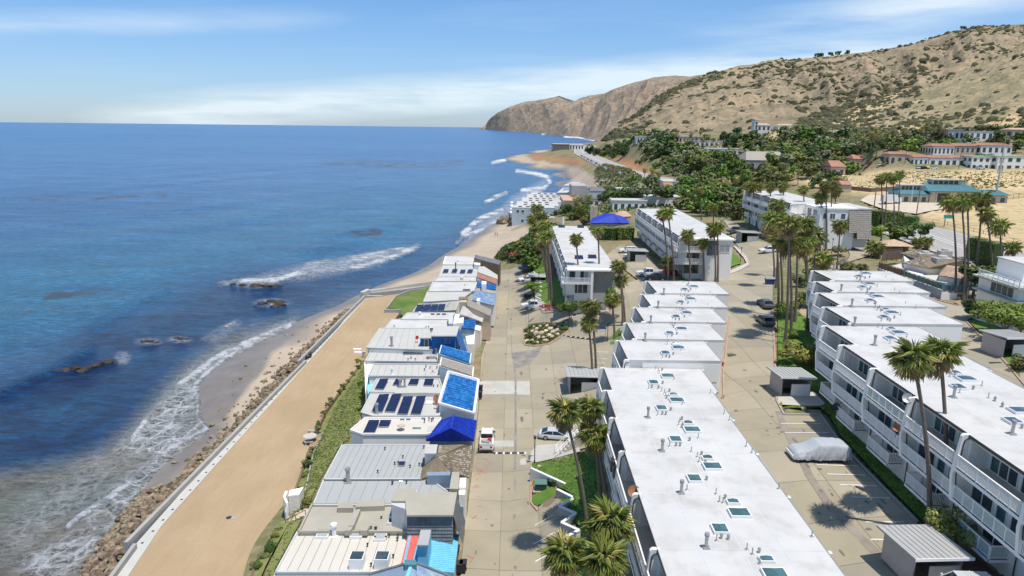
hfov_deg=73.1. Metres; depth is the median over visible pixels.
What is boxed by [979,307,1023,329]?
tree
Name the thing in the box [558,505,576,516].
retaining wall
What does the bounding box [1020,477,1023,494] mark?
sliding door
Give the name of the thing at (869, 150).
terrace scrub
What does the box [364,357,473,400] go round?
beach house
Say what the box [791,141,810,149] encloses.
tree
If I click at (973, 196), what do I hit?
palm tree
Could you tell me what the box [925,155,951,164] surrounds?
house
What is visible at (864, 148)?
tree
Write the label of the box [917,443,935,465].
sliding door
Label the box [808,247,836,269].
palm tree
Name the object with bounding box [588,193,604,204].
house
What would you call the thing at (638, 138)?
house
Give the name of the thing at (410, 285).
concrete wall
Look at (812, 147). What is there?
tree
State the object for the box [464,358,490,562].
survey marks
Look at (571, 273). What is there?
sliding door
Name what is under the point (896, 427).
satellite dish
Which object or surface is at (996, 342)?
bin shed
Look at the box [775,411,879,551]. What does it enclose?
gutter stain
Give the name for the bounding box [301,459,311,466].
shrub
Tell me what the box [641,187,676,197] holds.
tree
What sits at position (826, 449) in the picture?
covered car
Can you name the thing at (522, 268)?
pickup truck
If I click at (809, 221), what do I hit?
palm tree
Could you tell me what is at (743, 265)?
sidewalk
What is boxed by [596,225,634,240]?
hedge
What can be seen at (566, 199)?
house
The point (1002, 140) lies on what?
tree
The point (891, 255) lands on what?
panel fence
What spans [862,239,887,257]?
palm tree
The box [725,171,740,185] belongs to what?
tree
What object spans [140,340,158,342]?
reef rock
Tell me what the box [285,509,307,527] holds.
garden steps
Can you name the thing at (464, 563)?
wheelie bin
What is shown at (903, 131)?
palm tree
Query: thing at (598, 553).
palm tree
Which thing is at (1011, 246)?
palm tree
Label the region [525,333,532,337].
shrub
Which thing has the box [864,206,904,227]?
hedge
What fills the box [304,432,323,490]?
concrete edging
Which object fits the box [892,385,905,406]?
sliding door
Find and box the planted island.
[523,323,568,344]
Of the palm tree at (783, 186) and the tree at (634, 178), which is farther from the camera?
the tree at (634, 178)
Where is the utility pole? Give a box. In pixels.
[916,186,923,215]
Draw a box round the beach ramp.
[370,285,430,295]
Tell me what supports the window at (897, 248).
in the gatehouse
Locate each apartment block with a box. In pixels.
[550,217,615,313]
[596,367,845,575]
[635,208,734,280]
[742,190,872,248]
[815,316,1023,575]
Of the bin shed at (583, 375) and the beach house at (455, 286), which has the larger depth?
the beach house at (455, 286)
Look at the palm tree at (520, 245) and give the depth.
219.95 m
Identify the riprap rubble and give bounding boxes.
[77,308,349,575]
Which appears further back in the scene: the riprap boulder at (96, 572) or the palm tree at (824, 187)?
the palm tree at (824, 187)
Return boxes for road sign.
[943,215,952,226]
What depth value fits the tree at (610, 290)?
137.20 m
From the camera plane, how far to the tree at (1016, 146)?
422.88 m
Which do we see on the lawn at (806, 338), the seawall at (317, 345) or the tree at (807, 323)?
the tree at (807, 323)
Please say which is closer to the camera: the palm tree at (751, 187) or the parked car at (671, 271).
the parked car at (671, 271)
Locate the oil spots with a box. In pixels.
[475,262,891,567]
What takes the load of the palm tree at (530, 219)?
on the lawn at (558, 297)
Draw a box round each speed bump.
[476,452,525,453]
[563,335,592,339]
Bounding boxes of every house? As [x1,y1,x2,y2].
[273,560,452,575]
[275,522,458,575]
[298,488,464,543]
[313,467,466,530]
[323,444,471,496]
[350,414,476,466]
[361,370,479,419]
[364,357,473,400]
[366,326,467,359]
[366,345,471,377]
[367,378,441,396]
[385,313,475,361]
[401,306,483,347]
[412,297,491,339]
[423,288,495,325]
[428,281,496,298]
[433,273,497,302]
[439,262,497,298]
[443,255,500,285]
[552,143,569,150]
[557,182,586,201]
[560,195,579,207]
[569,144,583,148]
[587,187,604,192]
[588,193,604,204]
[609,198,647,209]
[634,136,646,143]
[642,194,679,204]
[659,179,677,185]
[659,182,672,187]
[677,136,700,141]
[692,141,723,145]
[698,148,741,152]
[738,151,788,168]
[751,120,758,131]
[756,123,770,133]
[773,124,791,129]
[820,160,845,174]
[837,180,851,192]
[844,154,863,165]
[881,151,908,163]
[908,154,928,163]
[920,143,954,154]
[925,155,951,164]
[938,265,972,294]
[943,129,963,136]
[943,143,978,155]
[946,155,963,164]
[954,131,997,142]
[959,155,993,167]
[972,256,1023,329]
[973,142,1012,154]
[983,155,1023,168]
[999,128,1023,139]
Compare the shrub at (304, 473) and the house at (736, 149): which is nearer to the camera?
the shrub at (304, 473)
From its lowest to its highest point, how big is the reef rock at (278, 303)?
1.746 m
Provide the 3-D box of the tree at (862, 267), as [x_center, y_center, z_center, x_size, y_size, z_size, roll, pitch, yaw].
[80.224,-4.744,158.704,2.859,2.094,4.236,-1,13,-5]
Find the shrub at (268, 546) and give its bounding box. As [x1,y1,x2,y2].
[264,539,277,552]
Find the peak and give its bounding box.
[557,96,583,101]
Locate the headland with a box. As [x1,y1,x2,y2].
[481,97,571,133]
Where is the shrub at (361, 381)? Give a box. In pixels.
[357,379,364,384]
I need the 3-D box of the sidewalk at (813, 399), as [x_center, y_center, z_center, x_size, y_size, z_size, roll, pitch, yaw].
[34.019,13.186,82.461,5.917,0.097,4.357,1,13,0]
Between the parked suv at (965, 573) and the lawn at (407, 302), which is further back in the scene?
the lawn at (407, 302)
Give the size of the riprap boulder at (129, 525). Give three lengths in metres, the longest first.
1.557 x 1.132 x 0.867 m
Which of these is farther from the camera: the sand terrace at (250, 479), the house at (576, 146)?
the house at (576, 146)
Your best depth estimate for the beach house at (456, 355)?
113.96 m
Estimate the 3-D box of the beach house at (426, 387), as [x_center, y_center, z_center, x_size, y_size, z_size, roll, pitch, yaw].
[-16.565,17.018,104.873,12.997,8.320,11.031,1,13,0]
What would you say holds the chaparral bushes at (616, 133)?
on the brown hill
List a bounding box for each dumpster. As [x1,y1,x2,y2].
[523,292,531,297]
[765,277,775,284]
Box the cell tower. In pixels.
[995,133,1006,191]
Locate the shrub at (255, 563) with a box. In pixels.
[249,559,262,568]
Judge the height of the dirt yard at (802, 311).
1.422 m
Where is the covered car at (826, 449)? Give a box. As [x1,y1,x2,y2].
[786,437,852,462]
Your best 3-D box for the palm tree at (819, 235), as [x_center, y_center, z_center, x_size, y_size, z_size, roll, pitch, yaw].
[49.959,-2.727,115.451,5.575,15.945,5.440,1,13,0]
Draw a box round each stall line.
[781,423,820,423]
[785,432,828,432]
[817,464,857,465]
[851,496,889,497]
[865,521,903,521]
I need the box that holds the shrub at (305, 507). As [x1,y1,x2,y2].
[300,504,309,508]
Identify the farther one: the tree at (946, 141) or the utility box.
the tree at (946, 141)
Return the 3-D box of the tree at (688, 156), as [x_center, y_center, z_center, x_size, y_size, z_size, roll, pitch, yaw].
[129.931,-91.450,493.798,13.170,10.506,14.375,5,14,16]
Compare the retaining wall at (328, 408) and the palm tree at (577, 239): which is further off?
the palm tree at (577, 239)
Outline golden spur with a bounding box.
[812,44,1023,135]
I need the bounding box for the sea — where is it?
[0,122,598,575]
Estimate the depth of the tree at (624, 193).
321.36 m
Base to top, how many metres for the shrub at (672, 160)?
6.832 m
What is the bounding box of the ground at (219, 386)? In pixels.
[93,128,1023,575]
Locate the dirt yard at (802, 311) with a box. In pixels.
[799,261,835,317]
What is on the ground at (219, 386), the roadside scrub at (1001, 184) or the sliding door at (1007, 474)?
the roadside scrub at (1001, 184)
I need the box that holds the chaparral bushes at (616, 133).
[601,24,1023,141]
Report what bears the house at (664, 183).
on the ground at (219, 386)
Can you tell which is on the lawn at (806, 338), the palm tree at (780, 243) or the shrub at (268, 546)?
the palm tree at (780, 243)
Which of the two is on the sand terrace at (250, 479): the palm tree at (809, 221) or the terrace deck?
the terrace deck
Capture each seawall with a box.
[109,543,136,575]
[123,360,306,552]
[297,295,365,366]
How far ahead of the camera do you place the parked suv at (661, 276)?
151.58 m
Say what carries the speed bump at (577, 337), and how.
on the road at (496, 505)
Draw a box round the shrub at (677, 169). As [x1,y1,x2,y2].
[667,167,681,175]
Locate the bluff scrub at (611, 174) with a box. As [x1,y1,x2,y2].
[594,163,643,190]
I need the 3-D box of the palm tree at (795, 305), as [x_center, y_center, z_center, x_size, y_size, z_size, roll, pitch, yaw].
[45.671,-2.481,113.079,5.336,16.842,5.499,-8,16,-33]
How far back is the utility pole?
255.35 m
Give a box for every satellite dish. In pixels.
[433,395,438,401]
[628,485,638,496]
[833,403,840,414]
[892,423,900,436]
[902,393,912,405]
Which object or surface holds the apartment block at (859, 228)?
on the ground at (219, 386)
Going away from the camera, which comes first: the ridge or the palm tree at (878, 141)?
the palm tree at (878, 141)
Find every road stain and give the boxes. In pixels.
[512,346,541,368]
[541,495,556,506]
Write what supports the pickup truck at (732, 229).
on the road at (750, 342)
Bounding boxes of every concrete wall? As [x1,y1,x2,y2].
[370,281,432,292]
[384,309,400,312]
[386,288,424,308]
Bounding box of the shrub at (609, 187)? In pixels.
[605,184,614,189]
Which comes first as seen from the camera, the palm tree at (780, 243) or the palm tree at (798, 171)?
the palm tree at (780, 243)
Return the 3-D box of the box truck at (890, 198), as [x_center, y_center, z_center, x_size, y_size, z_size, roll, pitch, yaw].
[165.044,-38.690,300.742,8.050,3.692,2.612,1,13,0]
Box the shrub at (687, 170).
[681,167,691,173]
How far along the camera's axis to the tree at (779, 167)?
386.72 m
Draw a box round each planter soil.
[252,521,289,575]
[298,361,364,486]
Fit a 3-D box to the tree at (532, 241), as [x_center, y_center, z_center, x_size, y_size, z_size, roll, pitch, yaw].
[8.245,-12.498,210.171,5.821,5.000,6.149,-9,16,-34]
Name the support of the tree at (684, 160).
on the ground at (219, 386)
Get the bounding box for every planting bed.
[549,245,554,280]
[810,387,999,575]
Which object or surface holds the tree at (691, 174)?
on the ground at (219, 386)
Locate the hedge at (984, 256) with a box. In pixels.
[966,236,1004,265]
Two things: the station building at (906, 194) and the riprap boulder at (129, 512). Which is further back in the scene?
the station building at (906, 194)
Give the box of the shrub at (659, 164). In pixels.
[656,161,663,168]
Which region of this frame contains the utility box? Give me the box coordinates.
[532,479,546,492]
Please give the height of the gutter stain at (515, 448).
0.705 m
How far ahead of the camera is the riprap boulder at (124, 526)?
81.78 m
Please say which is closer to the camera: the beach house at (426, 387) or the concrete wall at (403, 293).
the beach house at (426, 387)
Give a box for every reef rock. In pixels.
[44,359,117,372]
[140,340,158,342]
[229,283,282,287]
[254,299,286,308]
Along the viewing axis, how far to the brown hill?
1220.94 m
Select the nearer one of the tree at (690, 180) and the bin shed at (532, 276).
the bin shed at (532, 276)
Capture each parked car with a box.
[518,276,529,281]
[538,426,572,440]
[660,268,677,273]
[756,315,775,325]
[757,299,774,308]
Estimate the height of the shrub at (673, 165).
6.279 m
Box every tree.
[503,244,517,256]
[508,251,519,260]
[510,249,526,260]
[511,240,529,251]
[520,236,531,240]
[522,252,539,269]
[524,281,539,296]
[525,213,544,265]
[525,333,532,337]
[526,244,535,251]
[529,203,543,216]
[529,222,546,282]
[529,239,540,253]
[533,217,553,286]
[533,233,551,300]
[534,211,550,275]
[536,230,556,304]
[536,527,586,575]
[545,395,590,546]
[552,209,563,215]
[556,300,582,325]
[560,204,572,212]
[566,213,573,218]
[569,232,585,264]
[570,205,583,217]
[571,197,579,205]
[575,394,607,506]
[575,420,610,504]
[576,202,588,217]
[577,315,599,381]
[577,529,632,575]
[578,297,603,380]
[579,217,589,225]
[579,492,637,561]
[580,199,592,205]
[583,193,592,206]
[583,212,598,217]
[589,227,604,263]
[596,193,609,203]
[601,190,620,199]
[603,291,623,339]
[604,287,624,318]
[607,259,626,325]
[608,152,615,158]
[611,274,628,322]
[612,188,621,195]
[618,146,629,155]
[619,142,627,146]
[619,188,632,197]
[620,147,628,154]
[627,183,646,196]
[628,174,638,184]
[629,181,642,185]
[632,192,642,197]
[638,179,649,185]
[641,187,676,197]
[647,174,659,187]
[653,210,668,280]
[659,206,675,280]
[659,255,678,278]
[665,186,681,194]
[671,196,694,207]
[675,173,695,184]
[676,175,698,184]
[678,158,687,165]
[678,228,694,280]
[679,184,691,195]
[679,190,689,199]
[683,188,713,210]
[684,153,701,159]
[689,182,704,187]
[690,156,711,170]
[691,185,723,215]
[694,173,716,182]
[694,186,704,219]
[695,237,710,280]
[699,151,714,155]
[701,165,714,173]
[702,184,726,193]
[703,222,722,282]
[705,177,721,187]
[706,202,718,222]
[708,181,716,189]
[710,157,717,171]
[710,221,725,281]
[713,150,736,159]
[713,163,729,181]
[713,189,743,215]
[718,155,727,164]
[718,184,736,192]
[721,152,739,169]
[722,202,746,219]
[725,147,735,155]
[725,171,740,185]
[730,157,748,169]
[731,166,751,186]
[732,175,740,186]
[733,169,754,188]
[735,198,748,218]
[736,233,747,240]
[740,181,750,223]
[743,182,758,227]
[755,176,764,183]
[756,182,764,192]
[757,209,793,316]
[758,166,767,172]
[759,224,775,276]
[762,180,777,195]
[763,173,777,181]
[765,152,779,166]
[766,198,788,287]
[766,233,785,301]
[768,146,788,149]
[768,211,806,341]
[770,226,808,338]
[773,301,799,317]
[776,162,792,172]
[776,181,789,194]
[777,153,795,162]
[777,340,815,362]
[778,149,793,153]
[779,165,797,173]
[779,169,794,180]
[780,163,787,170]
[788,330,798,337]
[789,146,801,154]
[789,151,809,165]
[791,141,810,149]
[791,233,821,332]
[792,273,806,286]
[793,213,819,331]
[793,226,812,321]
[795,169,802,184]
[795,184,809,201]
[796,155,822,168]
[797,292,806,306]
[800,164,817,178]
[803,148,818,155]
[803,317,811,333]
[806,145,819,149]
[808,175,822,187]
[808,224,829,269]
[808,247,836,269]
[811,192,829,249]
[814,149,832,160]
[816,172,825,178]
[817,181,833,250]
[818,145,834,159]
[825,170,841,180]
[826,179,839,206]
[827,141,841,146]
[830,219,851,269]
[831,245,847,252]
[832,147,843,155]
[832,175,848,181]
[832,184,843,202]
[834,156,847,161]
[837,138,865,151]
[838,261,854,270]
[842,160,860,174]
[844,144,860,155]
[855,263,869,270]
[856,136,872,143]
[858,145,867,152]
[861,136,866,155]
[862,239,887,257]
[866,133,886,141]
[866,139,883,148]
[868,225,887,240]
[869,131,875,148]
[872,127,878,148]
[872,172,887,240]
[875,135,881,154]
[880,172,893,225]
[882,337,941,523]
[883,222,915,239]
[884,136,903,150]
[886,175,900,224]
[894,169,906,210]
[899,126,907,143]
[901,138,913,150]
[902,138,919,150]
[908,222,934,236]
[909,140,923,151]
[909,237,926,249]
[912,134,922,139]
[916,334,970,444]
[921,236,935,249]
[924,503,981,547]
[935,190,958,292]
[940,138,955,143]
[948,195,974,300]
[956,191,981,298]
[957,264,996,283]
[960,299,977,313]
[961,134,979,142]
[969,299,1012,328]
[970,190,996,297]
[974,205,999,265]
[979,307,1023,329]
[983,138,995,142]
[986,216,1014,255]
[989,130,1006,142]
[996,136,1009,144]
[1002,240,1023,256]
[1004,301,1023,332]
[1010,131,1023,140]
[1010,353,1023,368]
[1012,142,1023,152]
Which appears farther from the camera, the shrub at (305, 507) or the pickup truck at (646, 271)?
the pickup truck at (646, 271)
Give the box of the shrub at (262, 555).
[257,551,271,559]
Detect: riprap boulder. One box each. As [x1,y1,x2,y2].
[80,569,89,574]
[89,569,103,575]
[91,559,100,568]
[97,540,105,545]
[97,551,106,559]
[114,516,121,521]
[114,548,124,556]
[121,522,126,529]
[122,528,131,534]
[126,522,133,528]
[127,508,133,515]
[130,520,141,529]
[133,501,141,507]
[137,508,145,513]
[145,489,154,493]
[148,499,156,504]
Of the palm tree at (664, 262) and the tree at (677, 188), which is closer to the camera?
the palm tree at (664, 262)
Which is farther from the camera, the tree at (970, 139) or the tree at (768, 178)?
the tree at (970, 139)
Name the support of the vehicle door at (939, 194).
in the station building at (936, 188)
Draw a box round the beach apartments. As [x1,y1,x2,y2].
[510,193,561,225]
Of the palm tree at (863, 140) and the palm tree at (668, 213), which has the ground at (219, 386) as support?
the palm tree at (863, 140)
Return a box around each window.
[424,339,428,345]
[445,338,450,343]
[719,245,729,252]
[830,213,835,218]
[893,247,905,251]
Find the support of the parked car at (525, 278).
on the road at (496, 505)
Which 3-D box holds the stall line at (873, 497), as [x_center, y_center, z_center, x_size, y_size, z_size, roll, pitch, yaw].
[31.620,18.465,60.960,3.254,0.158,0.130,2,13,6]
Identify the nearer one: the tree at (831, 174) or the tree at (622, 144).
the tree at (831, 174)
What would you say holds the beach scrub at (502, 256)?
on the ground at (219, 386)
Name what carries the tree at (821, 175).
on the ground at (219, 386)
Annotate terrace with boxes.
[129,294,398,575]
[882,263,954,292]
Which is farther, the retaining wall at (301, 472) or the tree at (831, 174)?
the tree at (831, 174)
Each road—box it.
[460,246,669,575]
[717,218,962,575]
[798,245,1023,387]
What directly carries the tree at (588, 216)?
on the ground at (219, 386)
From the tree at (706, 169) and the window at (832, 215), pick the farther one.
the tree at (706, 169)
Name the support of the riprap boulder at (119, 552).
on the riprap rubble
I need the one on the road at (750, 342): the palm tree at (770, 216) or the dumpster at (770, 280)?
the dumpster at (770, 280)
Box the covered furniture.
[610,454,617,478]
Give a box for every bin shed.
[528,273,545,282]
[565,366,600,393]
[625,248,648,261]
[735,230,758,242]
[766,366,817,395]
[877,524,974,575]
[978,329,1023,356]
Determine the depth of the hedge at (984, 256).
174.93 m
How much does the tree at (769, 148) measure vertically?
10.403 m
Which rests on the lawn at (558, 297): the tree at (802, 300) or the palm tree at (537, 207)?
the palm tree at (537, 207)
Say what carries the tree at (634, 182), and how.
on the ground at (219, 386)
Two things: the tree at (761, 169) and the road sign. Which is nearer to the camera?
the road sign
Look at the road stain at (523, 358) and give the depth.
127.22 m
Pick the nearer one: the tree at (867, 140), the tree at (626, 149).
the tree at (867, 140)
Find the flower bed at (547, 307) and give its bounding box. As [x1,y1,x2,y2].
[539,304,566,311]
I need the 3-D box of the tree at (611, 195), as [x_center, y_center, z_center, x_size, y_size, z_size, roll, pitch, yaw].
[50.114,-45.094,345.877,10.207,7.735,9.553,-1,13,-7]
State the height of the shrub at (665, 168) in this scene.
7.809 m
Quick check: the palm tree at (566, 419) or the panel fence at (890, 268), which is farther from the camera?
the panel fence at (890, 268)
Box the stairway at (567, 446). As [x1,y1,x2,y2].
[554,421,586,456]
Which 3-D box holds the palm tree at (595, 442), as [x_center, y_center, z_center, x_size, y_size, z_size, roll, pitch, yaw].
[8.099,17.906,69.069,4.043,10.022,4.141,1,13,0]
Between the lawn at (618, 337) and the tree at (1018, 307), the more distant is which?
the lawn at (618, 337)
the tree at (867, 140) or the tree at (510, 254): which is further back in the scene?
the tree at (867, 140)
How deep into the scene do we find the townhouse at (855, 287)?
96.26 m
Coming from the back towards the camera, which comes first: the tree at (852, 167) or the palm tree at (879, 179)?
the tree at (852, 167)
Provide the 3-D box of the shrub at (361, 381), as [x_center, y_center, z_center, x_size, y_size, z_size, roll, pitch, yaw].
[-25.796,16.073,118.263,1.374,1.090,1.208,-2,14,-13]
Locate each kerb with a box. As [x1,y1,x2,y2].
[522,322,569,346]
[530,462,537,510]
[722,315,729,396]
[730,249,749,273]
[748,441,774,478]
[771,308,777,399]
[776,400,819,414]
[820,414,918,523]
[931,296,961,305]
[965,320,1023,384]
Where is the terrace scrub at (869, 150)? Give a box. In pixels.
[629,129,919,181]
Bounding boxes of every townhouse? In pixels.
[611,332,721,389]
[620,315,724,387]
[630,301,726,365]
[637,288,727,343]
[642,280,729,330]
[806,263,914,321]
[808,276,930,338]
[810,284,946,350]
[816,298,964,349]
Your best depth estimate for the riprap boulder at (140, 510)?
85.33 m
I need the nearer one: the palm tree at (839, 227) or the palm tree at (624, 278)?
the palm tree at (624, 278)
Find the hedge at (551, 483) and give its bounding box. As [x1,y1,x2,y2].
[535,468,555,486]
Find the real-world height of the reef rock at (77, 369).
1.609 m
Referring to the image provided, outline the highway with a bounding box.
[573,145,1023,266]
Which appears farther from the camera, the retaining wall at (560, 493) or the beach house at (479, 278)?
the beach house at (479, 278)
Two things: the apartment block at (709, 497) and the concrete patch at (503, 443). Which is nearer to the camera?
the apartment block at (709, 497)
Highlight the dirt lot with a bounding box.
[860,194,942,213]
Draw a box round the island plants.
[523,322,567,344]
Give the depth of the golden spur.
702.02 m
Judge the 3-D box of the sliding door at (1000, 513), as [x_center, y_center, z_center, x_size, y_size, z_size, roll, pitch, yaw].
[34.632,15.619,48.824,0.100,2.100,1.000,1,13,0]
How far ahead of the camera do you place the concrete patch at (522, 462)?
88.12 m
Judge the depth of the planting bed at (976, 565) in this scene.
51.07 m
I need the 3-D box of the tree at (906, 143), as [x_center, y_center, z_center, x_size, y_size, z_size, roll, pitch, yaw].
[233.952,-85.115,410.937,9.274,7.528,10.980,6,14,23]
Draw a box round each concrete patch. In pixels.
[479,381,529,394]
[492,383,505,388]
[494,441,513,446]
[520,458,525,464]
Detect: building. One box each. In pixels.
[885,183,931,201]
[900,248,973,275]
[920,178,980,202]
[982,190,1011,202]
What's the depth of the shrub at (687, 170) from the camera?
475.30 m
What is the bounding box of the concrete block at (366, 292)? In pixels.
[360,289,369,298]
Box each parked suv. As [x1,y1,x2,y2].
[619,246,635,252]
[644,272,666,280]
[758,246,775,252]
[940,570,990,575]
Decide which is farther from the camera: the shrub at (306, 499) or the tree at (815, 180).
the tree at (815, 180)
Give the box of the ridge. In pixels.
[547,74,705,140]
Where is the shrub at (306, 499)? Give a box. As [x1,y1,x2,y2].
[288,493,312,505]
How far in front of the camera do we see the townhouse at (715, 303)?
105.54 m
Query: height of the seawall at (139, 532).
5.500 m
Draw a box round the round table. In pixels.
[303,433,316,440]
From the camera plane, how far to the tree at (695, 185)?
343.14 m
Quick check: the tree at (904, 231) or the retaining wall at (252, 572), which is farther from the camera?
the tree at (904, 231)
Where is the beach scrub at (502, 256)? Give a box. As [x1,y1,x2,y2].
[494,236,541,265]
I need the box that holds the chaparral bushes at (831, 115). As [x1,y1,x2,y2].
[787,43,1023,138]
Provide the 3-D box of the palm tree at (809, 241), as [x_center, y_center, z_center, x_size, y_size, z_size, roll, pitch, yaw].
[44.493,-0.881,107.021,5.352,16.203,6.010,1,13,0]
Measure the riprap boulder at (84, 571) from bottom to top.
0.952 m
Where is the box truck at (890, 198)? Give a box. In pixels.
[880,194,901,203]
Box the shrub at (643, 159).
[640,157,649,161]
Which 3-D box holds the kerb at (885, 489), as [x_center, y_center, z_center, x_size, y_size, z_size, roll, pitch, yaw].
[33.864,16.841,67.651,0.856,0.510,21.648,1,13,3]
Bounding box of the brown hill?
[617,24,1023,137]
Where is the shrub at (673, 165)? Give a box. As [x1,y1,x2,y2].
[661,163,676,170]
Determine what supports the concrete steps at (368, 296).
on the sand terrace at (250, 479)
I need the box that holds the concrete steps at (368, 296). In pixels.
[367,295,382,297]
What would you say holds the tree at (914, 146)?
on the ground at (219, 386)
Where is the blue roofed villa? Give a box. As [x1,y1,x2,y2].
[589,205,630,229]
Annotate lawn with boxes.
[265,368,365,575]
[389,287,428,317]
[532,452,602,524]
[532,482,555,505]
[533,258,568,310]
[577,527,602,575]
[610,327,620,344]
[679,253,740,279]
[778,310,830,390]
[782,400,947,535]
[969,320,1019,376]
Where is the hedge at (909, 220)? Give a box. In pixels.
[873,210,919,224]
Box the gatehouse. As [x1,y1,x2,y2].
[876,239,914,255]
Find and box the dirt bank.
[954,294,975,303]
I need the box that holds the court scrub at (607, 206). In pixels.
[594,180,747,221]
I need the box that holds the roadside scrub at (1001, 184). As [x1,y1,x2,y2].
[845,170,1023,188]
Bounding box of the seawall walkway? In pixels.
[118,298,365,575]
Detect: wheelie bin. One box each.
[456,560,462,572]
[460,559,466,571]
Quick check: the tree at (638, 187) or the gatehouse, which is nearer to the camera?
the gatehouse
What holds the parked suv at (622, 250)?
on the road at (496, 505)
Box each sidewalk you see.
[530,443,579,462]
[538,305,567,311]
[730,246,748,272]
[778,392,824,405]
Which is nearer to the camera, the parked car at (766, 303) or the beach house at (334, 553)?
the beach house at (334, 553)
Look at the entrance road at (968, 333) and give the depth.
95.89 m
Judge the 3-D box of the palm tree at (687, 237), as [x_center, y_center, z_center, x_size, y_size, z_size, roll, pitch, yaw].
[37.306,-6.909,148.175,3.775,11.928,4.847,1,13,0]
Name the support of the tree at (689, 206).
on the ground at (219, 386)
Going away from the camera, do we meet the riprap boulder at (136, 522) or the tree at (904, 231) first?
the riprap boulder at (136, 522)
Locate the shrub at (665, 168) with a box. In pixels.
[662,166,673,174]
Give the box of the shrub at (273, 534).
[269,531,279,539]
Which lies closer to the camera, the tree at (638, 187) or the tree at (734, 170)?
the tree at (638, 187)
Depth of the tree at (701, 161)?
466.34 m
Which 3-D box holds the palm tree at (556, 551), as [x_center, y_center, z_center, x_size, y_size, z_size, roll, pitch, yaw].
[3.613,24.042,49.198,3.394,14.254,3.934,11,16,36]
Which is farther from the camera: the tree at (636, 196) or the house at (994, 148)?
the house at (994, 148)
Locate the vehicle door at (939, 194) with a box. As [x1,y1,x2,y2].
[936,193,949,202]
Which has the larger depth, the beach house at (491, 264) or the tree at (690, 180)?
the tree at (690, 180)
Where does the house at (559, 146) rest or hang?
on the ground at (219, 386)
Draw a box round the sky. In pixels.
[0,0,1023,126]
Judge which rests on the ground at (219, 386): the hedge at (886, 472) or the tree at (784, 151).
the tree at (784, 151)
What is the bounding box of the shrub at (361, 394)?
[358,388,364,397]
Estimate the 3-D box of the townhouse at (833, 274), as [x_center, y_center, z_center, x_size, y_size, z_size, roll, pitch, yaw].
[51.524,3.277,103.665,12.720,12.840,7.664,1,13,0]
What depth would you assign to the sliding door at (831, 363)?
79.46 m
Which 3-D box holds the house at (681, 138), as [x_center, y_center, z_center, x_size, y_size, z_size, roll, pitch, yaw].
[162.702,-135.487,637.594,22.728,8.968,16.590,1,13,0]
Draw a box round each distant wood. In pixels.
[584,142,619,156]
[612,124,886,163]
[883,121,1023,144]
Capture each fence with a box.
[851,186,894,191]
[878,262,904,276]
[881,248,902,261]
[904,271,943,289]
[919,217,1023,244]
[943,284,977,291]
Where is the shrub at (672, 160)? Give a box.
[667,158,677,162]
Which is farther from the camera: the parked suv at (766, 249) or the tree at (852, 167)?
the tree at (852, 167)
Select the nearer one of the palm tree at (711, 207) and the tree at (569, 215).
the palm tree at (711, 207)
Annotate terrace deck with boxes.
[309,435,319,449]
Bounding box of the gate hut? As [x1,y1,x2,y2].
[283,487,303,520]
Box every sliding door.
[569,271,574,280]
[575,284,587,292]
[580,271,587,280]
[683,265,698,273]
[687,253,699,261]
[689,240,698,249]
[813,209,817,217]
[828,359,833,369]
[838,318,847,325]
[846,382,857,398]
[853,412,865,426]
[858,360,870,376]
[858,391,862,401]
[878,409,892,428]
[886,443,900,460]
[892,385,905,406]
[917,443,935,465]
[932,484,945,501]
[933,416,956,443]
[936,458,945,474]
[970,485,993,514]
[981,528,1005,554]
[989,456,1019,488]
[990,277,1015,298]
[995,504,1007,523]
[1009,516,1017,532]
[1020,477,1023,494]
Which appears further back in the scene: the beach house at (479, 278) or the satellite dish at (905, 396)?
the beach house at (479, 278)
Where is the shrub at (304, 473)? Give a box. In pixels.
[301,470,310,476]
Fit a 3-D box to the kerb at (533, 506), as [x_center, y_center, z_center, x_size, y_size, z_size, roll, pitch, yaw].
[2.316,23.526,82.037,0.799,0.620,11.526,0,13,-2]
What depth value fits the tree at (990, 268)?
128.59 m
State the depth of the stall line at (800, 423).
75.79 m
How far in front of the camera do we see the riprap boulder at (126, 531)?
80.36 m
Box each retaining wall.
[249,549,265,575]
[295,448,309,488]
[315,360,363,434]
[530,467,565,487]
[556,489,572,497]
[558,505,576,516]
[559,497,573,508]
[560,512,576,524]
[560,521,579,535]
[563,529,579,546]
[877,269,942,299]
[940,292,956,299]
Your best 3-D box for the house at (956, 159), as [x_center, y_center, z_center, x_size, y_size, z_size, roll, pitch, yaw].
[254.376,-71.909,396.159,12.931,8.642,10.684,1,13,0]
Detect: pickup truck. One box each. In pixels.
[478,427,494,450]
[518,264,534,270]
[521,300,544,309]
[636,267,662,276]
[726,226,746,232]
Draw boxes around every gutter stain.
[512,355,516,575]
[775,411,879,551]
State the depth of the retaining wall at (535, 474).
81.51 m
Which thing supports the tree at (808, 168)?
on the ground at (219, 386)

